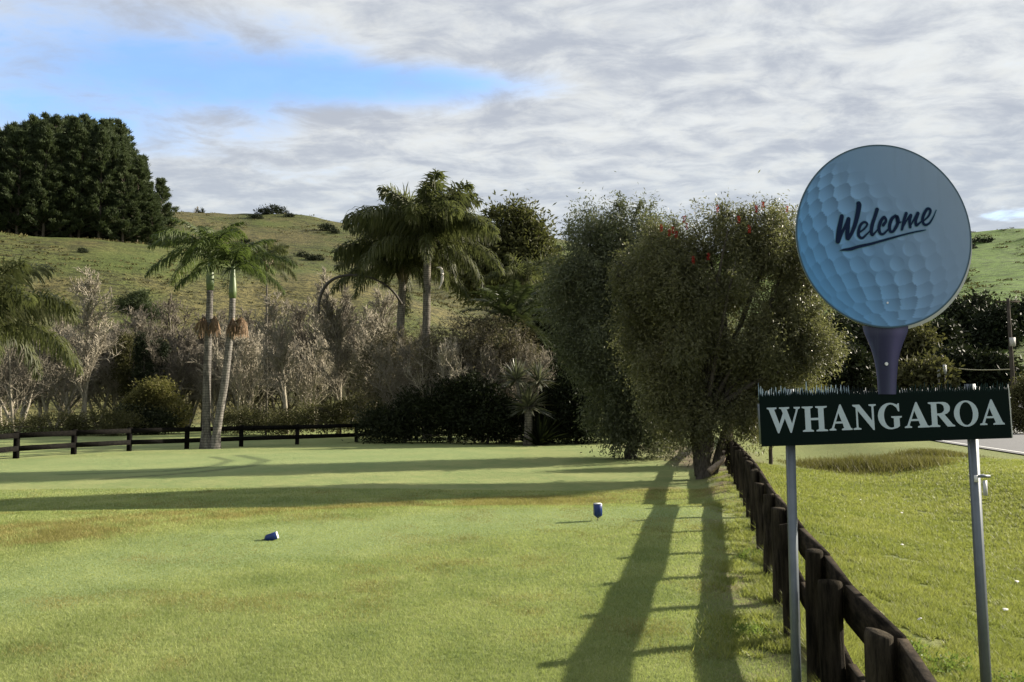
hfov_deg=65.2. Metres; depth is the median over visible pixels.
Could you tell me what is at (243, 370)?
bare tree
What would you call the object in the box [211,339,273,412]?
bare tree
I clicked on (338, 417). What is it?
olive shrub
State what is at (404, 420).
dark shrub
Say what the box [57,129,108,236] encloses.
pine tree
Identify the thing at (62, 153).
pine tree
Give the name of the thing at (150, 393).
yellow shrub
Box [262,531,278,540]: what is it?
tee marker
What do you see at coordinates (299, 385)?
bare tree
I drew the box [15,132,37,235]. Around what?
pine tree
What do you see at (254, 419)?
olive shrub
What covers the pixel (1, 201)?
pine tree
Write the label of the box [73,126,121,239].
pine tree
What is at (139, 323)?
bare tree
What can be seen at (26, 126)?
pine tree
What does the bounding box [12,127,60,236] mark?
pine tree
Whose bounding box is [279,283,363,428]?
bare tree
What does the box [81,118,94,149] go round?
pine tree
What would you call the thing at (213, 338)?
bare tree
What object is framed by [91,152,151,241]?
pine tree
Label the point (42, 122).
pine tree
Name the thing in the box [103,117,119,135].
pine tree
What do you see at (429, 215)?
queen palm
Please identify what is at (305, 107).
sky
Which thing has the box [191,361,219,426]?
bare tree
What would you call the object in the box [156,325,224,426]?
bare tree
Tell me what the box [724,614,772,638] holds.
weeds
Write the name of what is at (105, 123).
pine tree
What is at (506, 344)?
twiggy shrub
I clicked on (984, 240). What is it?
hillside bush
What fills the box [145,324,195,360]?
bare tree
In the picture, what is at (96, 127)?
pine tree
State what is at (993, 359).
evergreen tree
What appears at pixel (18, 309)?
queen palm
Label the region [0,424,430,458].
rail fence
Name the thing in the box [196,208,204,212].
hillside bush
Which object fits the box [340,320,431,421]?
twiggy shrub
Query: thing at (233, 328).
king palm
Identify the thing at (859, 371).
evergreen tree
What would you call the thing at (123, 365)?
olive shrub
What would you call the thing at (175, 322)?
bare tree
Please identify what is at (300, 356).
bare tree
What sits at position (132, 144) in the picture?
pine tree
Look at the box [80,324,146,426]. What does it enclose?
bare tree
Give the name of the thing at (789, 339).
bottlebrush tree
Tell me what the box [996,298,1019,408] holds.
power pole
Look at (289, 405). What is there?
bare tree
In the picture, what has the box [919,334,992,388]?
evergreen tree
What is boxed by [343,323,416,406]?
bare tree
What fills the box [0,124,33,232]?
pine tree
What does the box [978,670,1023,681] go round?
weeds
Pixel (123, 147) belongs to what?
pine tree
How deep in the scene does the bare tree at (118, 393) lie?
56.04 m
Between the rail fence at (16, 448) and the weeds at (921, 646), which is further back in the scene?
the rail fence at (16, 448)
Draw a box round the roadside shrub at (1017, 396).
[1009,365,1023,433]
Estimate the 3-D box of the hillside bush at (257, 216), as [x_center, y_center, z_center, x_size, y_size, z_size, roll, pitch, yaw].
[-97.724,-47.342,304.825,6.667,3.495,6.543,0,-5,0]
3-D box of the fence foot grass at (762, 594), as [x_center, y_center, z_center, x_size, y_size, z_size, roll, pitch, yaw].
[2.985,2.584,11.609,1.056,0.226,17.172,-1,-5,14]
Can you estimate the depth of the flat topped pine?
62.01 m
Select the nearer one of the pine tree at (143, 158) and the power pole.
the power pole
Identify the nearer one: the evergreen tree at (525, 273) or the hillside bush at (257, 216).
the evergreen tree at (525, 273)
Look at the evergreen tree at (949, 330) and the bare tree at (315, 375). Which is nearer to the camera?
the bare tree at (315, 375)
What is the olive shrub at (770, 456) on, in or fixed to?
on the ground at (336, 463)
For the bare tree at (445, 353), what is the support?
on the ground at (336, 463)
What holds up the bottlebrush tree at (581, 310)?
on the ground at (336, 463)
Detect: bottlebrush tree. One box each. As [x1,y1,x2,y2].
[523,171,715,460]
[599,169,856,479]
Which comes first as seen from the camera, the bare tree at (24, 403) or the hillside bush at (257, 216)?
the bare tree at (24, 403)
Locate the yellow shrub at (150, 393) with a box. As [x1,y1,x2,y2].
[108,370,198,433]
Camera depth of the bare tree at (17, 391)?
46.98 m
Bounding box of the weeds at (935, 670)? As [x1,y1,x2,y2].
[918,647,979,680]
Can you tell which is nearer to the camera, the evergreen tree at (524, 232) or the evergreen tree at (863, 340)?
the evergreen tree at (524, 232)
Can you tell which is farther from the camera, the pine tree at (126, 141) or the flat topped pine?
the pine tree at (126, 141)
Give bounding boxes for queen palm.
[0,252,83,380]
[235,239,298,418]
[317,228,472,359]
[340,168,504,438]
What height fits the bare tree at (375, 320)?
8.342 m
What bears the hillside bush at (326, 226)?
on the ground at (336, 463)
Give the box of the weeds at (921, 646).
[907,636,929,658]
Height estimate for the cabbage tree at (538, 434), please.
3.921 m
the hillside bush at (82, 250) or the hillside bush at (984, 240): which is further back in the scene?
the hillside bush at (984, 240)
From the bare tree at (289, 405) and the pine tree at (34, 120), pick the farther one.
the pine tree at (34, 120)
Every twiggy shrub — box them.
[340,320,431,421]
[399,303,551,438]
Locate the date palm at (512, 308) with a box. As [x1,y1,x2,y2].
[456,280,559,440]
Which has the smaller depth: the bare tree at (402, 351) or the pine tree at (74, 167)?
the bare tree at (402, 351)
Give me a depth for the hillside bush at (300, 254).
237.14 m
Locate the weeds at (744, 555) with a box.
[733,547,762,558]
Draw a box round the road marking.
[941,397,1023,452]
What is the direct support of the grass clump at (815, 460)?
on the ground at (336, 463)
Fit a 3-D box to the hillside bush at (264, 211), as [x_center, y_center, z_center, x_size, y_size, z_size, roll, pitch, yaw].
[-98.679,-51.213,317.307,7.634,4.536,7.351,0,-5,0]
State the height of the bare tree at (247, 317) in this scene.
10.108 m
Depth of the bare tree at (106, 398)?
58.30 m
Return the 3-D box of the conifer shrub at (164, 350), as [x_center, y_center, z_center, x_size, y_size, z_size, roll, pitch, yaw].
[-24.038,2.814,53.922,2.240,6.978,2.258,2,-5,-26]
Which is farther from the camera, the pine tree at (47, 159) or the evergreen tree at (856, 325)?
the pine tree at (47, 159)
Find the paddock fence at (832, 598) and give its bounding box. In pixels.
[721,432,936,681]
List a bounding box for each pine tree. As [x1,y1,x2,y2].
[0,123,17,232]
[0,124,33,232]
[0,129,49,234]
[0,151,24,234]
[0,173,9,210]
[2,120,19,131]
[2,122,35,234]
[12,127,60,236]
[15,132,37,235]
[19,125,72,236]
[20,113,65,236]
[28,113,40,136]
[29,118,64,237]
[33,131,82,237]
[40,111,49,120]
[47,119,87,238]
[48,115,105,237]
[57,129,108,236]
[62,113,75,119]
[67,122,103,238]
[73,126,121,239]
[75,129,132,238]
[78,113,91,121]
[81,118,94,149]
[87,134,132,241]
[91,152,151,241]
[98,118,112,133]
[101,135,132,241]
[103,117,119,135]
[113,118,127,136]
[117,156,160,244]
[122,135,139,157]
[123,136,130,157]
[124,158,150,243]
[125,127,139,153]
[131,167,166,244]
[132,154,170,237]
[132,204,169,245]
[142,154,152,173]
[154,177,179,247]
[154,193,169,246]
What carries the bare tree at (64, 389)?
on the ground at (336, 463)
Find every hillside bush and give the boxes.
[76,247,88,252]
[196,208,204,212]
[236,238,250,242]
[247,213,263,218]
[253,206,272,214]
[262,204,283,213]
[278,205,289,212]
[283,212,294,216]
[293,250,308,256]
[301,253,324,260]
[316,221,335,230]
[326,228,339,233]
[972,234,995,242]
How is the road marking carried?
on the road
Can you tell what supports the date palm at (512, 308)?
on the ground at (336, 463)
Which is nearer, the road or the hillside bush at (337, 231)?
the road
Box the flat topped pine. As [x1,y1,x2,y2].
[108,287,167,322]
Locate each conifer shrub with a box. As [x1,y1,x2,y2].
[128,328,157,390]
[147,333,173,381]
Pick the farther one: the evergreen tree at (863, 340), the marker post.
the evergreen tree at (863, 340)
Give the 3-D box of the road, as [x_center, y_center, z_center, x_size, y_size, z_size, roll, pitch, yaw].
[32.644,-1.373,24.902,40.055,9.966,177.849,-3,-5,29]
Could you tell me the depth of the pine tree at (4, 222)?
147.84 m
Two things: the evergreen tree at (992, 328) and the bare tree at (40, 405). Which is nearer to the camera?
the bare tree at (40, 405)
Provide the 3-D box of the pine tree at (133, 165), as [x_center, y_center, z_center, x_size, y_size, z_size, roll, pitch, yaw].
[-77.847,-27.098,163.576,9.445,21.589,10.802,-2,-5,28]
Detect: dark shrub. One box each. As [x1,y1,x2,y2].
[105,397,185,434]
[342,367,504,443]
[421,365,541,444]
[532,358,609,444]
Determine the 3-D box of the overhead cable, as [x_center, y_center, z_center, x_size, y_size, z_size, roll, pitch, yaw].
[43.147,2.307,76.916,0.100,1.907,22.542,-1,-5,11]
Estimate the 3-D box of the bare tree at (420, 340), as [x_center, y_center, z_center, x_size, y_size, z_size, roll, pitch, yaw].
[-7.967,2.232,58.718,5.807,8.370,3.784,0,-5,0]
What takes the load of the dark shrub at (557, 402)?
on the ground at (336, 463)
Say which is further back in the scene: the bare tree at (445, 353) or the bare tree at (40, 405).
the bare tree at (40, 405)
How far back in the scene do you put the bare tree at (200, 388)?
55.52 m
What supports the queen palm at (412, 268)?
on the ground at (336, 463)
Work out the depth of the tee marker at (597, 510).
11.10 m
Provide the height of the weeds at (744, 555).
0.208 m
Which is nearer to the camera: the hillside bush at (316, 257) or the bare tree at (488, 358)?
the bare tree at (488, 358)
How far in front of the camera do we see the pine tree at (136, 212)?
158.18 m
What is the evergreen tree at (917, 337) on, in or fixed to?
on the ground at (336, 463)
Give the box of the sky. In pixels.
[0,0,1023,251]
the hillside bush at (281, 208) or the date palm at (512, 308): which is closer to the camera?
the date palm at (512, 308)
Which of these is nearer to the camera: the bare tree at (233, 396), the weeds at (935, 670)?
the weeds at (935, 670)
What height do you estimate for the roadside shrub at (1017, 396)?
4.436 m
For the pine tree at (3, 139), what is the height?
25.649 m
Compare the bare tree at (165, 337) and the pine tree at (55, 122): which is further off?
the pine tree at (55, 122)
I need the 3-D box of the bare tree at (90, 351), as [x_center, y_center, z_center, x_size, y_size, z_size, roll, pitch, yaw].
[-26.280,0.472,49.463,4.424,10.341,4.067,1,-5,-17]
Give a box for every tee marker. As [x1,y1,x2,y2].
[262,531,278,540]
[593,503,601,520]
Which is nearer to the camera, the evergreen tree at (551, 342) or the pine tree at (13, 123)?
the evergreen tree at (551, 342)
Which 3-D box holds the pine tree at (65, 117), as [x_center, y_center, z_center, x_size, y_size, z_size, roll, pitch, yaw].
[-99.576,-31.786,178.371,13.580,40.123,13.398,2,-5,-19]
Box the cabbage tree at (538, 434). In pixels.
[496,356,572,445]
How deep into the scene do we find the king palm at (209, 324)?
30.99 m
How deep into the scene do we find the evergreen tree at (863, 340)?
103.59 m
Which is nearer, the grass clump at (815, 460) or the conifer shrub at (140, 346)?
the grass clump at (815, 460)
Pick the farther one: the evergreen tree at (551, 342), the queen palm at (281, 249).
the queen palm at (281, 249)
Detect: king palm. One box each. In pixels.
[144,218,275,448]
[167,228,297,448]
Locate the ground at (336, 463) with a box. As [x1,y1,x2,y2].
[0,211,1023,681]
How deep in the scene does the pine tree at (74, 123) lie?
152.44 m
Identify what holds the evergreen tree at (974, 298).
on the ground at (336, 463)
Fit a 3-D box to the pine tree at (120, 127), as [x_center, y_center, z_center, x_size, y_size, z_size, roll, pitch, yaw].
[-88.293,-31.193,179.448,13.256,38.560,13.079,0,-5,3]
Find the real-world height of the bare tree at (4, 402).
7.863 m
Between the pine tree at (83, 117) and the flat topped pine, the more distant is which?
the pine tree at (83, 117)
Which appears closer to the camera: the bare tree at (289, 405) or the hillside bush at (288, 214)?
the bare tree at (289, 405)
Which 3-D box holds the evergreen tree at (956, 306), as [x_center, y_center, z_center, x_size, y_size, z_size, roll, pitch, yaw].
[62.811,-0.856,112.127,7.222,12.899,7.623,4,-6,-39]
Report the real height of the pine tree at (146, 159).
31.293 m
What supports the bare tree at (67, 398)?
on the ground at (336, 463)
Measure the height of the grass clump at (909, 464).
0.625 m
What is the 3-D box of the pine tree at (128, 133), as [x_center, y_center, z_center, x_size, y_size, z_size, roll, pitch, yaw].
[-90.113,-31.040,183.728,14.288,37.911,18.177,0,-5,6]
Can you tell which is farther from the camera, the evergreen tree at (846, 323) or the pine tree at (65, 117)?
the pine tree at (65, 117)
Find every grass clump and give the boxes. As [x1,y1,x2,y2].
[766,455,857,471]
[776,452,932,473]
[815,454,994,477]
[881,446,1002,458]
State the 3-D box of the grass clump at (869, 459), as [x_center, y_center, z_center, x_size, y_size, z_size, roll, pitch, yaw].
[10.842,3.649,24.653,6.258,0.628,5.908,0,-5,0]
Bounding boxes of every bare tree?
[0,329,49,424]
[0,338,81,431]
[0,362,25,425]
[2,322,118,429]
[13,316,65,426]
[15,318,120,418]
[51,370,81,426]
[53,265,125,429]
[59,326,132,427]
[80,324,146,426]
[88,306,162,424]
[109,364,124,401]
[119,294,253,424]
[128,324,203,408]
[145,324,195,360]
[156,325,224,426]
[172,342,263,425]
[188,310,236,406]
[189,322,287,424]
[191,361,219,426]
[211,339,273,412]
[213,299,293,425]
[237,374,275,416]
[248,291,302,433]
[255,314,309,418]
[263,332,350,431]
[264,330,313,423]
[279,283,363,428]
[285,329,336,419]
[290,332,362,428]
[294,266,397,428]
[312,292,362,433]
[342,304,394,397]
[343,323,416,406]
[362,334,434,440]
[390,320,436,385]
[398,335,490,442]
[461,331,507,442]
[474,343,557,441]
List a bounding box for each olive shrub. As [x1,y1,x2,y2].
[0,402,154,435]
[104,328,142,399]
[211,400,314,435]
[286,389,374,433]
[735,373,828,464]
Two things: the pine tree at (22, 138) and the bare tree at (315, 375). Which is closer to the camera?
the bare tree at (315, 375)
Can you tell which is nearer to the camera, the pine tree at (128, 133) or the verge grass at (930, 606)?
the verge grass at (930, 606)
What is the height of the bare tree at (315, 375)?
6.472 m
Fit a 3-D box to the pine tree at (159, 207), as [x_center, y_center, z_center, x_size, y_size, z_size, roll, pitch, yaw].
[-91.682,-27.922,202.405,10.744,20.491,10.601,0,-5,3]
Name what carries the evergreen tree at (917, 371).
on the ground at (336, 463)
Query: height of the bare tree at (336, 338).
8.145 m
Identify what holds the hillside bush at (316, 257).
on the ground at (336, 463)
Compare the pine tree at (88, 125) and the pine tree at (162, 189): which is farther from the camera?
the pine tree at (162, 189)
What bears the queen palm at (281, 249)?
on the ground at (336, 463)
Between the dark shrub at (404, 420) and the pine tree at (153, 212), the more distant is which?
the pine tree at (153, 212)
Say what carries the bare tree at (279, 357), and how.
on the ground at (336, 463)
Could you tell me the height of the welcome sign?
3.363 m
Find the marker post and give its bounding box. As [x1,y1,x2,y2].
[943,365,946,387]
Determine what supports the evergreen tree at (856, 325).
on the ground at (336, 463)
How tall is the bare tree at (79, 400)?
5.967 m
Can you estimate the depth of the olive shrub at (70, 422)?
43.41 m
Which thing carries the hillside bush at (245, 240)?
on the ground at (336, 463)
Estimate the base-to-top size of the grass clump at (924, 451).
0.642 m
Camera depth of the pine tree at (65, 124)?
160.50 m
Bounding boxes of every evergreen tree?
[438,189,574,311]
[483,252,557,332]
[495,280,583,419]
[809,338,877,393]
[815,306,866,351]
[827,310,861,346]
[851,324,874,367]
[873,320,949,375]
[897,344,964,391]
[919,313,975,350]
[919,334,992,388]
[934,295,979,346]
[946,342,1023,389]
[959,285,1001,325]
[960,294,1023,351]
[991,294,1023,336]
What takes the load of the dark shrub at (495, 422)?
on the ground at (336, 463)
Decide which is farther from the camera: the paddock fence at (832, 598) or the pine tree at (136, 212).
the pine tree at (136, 212)
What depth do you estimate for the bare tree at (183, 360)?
54.24 m
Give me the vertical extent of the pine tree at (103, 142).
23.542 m
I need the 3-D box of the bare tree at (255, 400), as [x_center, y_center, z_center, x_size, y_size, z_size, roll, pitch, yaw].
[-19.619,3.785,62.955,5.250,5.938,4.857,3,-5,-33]
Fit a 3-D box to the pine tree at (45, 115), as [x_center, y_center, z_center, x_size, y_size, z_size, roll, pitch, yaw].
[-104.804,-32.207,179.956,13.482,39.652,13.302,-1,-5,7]
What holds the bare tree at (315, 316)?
on the ground at (336, 463)
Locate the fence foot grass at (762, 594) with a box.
[674,470,801,681]
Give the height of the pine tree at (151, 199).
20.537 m
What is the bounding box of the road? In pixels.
[940,404,1023,453]
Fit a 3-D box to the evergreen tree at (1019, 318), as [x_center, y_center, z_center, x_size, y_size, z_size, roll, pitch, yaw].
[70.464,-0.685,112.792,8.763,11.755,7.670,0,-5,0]
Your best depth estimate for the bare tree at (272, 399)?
59.67 m
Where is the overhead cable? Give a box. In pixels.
[950,367,1009,369]
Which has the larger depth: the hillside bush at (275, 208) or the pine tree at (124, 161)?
the hillside bush at (275, 208)
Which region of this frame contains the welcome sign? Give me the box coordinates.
[757,145,1012,681]
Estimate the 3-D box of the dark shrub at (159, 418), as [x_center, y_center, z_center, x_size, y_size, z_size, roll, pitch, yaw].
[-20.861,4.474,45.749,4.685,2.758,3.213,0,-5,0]
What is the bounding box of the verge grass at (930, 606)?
[727,457,1023,681]
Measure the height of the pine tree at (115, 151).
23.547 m

